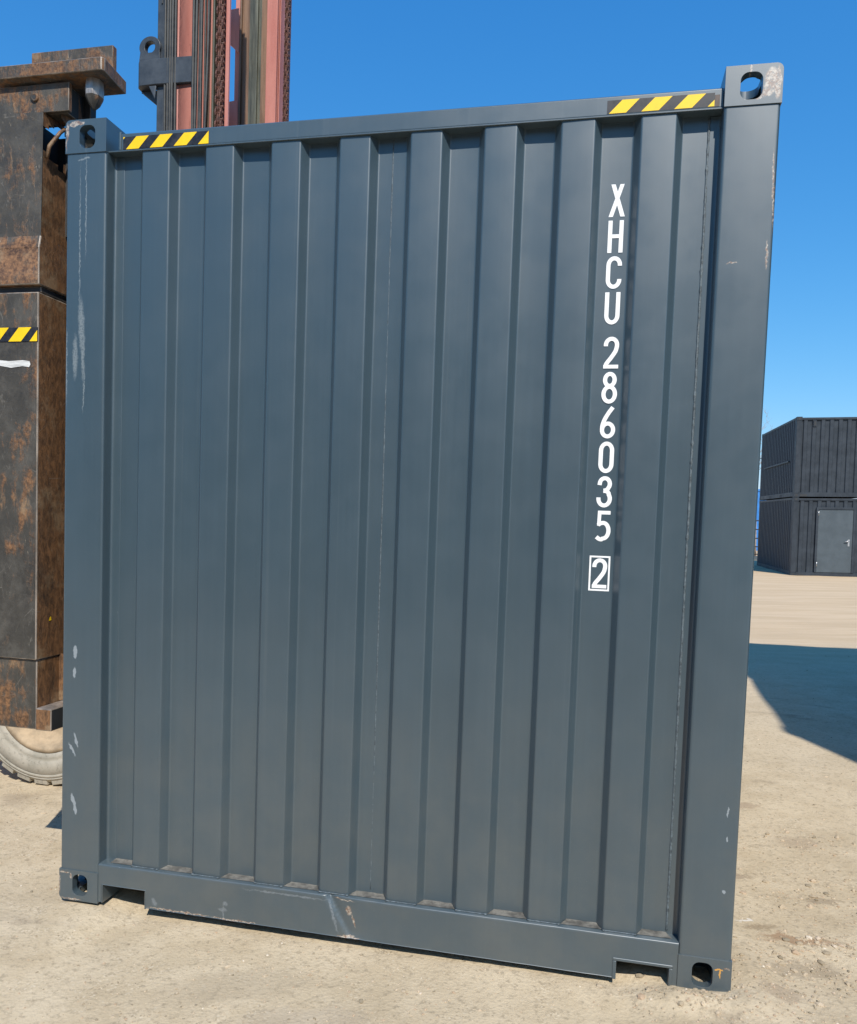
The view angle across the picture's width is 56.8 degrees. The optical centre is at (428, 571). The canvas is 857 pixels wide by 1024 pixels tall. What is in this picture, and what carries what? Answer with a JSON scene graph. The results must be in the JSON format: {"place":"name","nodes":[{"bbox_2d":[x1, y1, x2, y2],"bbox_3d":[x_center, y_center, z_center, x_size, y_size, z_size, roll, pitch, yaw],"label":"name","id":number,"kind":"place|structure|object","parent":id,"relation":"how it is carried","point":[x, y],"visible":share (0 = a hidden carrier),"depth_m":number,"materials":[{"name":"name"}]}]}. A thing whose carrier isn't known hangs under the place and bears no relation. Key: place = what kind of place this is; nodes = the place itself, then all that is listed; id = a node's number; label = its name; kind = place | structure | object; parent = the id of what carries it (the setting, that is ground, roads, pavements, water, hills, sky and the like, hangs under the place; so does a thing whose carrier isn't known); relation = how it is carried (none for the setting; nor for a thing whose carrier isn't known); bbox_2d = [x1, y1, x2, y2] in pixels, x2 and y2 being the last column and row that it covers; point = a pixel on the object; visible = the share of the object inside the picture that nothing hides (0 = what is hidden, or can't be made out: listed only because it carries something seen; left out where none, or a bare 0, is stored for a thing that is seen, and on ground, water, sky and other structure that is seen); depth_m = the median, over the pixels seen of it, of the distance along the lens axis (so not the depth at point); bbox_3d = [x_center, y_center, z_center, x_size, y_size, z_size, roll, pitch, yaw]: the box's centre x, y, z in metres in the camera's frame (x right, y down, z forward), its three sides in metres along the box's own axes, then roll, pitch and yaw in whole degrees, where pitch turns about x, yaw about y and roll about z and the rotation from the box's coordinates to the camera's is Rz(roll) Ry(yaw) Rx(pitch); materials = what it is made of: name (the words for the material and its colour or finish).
{"place":"outdoors","nodes":[
{"label":"outdoors","id":0,"kind":"place"},
{"bbox_2d":[0,551,856,1023],"bbox_3d":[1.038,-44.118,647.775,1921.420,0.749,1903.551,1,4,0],"label":"ground","id":1,"kind":"structure","parent":0,"point":[800,627],"depth_m":2.83,"materials":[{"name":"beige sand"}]},
{"bbox_2d":[0,0,291,784],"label":"container forklift","id":2,"kind":"object","parent":1,"relation":"on","point":[184,68],"visible":0.23,"depth_m":3.06,"materials":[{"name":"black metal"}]},
{"bbox_2d":[59,62,783,991],"bbox_3d":[0.462,-0.282,5.681,2.438,2.896,6.094,3,3,12],"label":"shipping container","id":3,"kind":"object","parent":1,"relation":"on","point":[411,476],"visible":1,"depth_m":2.71,"materials":[{"name":"metal"}]},
{"bbox_2d":[756,489,759,550],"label":"blue container","id":4,"kind":"object","parent":1,"relation":"on","point":[757,519],"visible":0.01,"depth_m":46.67,"materials":[{"name":"blue metal"}]},
{"bbox_2d":[757,497,856,576],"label":"shipping container","id":5,"kind":"object","parent":1,"relation":"on","point":[797,536],"visible":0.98,"depth_m":25.89,"materials":[{"name":"grey metal"}]},
{"bbox_2d":[759,417,856,500],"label":"shipping container","id":6,"kind":"object","parent":5,"relation":"on","point":[810,457],"visible":0.98,"depth_m":25.72,"materials":[{"name":"grey metal"}]},
{"bbox_2d":[816,510,853,572],"bbox_3d":[13.176,-0.977,25.704,1.054,2.037,0.106,2,4,12],"label":"door","id":7,"kind":"structure","parent":5,"relation":"in","point":[835,527],"depth_m":25.71,"materials":[{"name":"grey paint"}]},
{"bbox_2d":[0,0,856,498],"label":"sky","id":8,"kind":"structure","parent":0,"point":[348,58],"materials":[{"name":"blue"}]}
]}

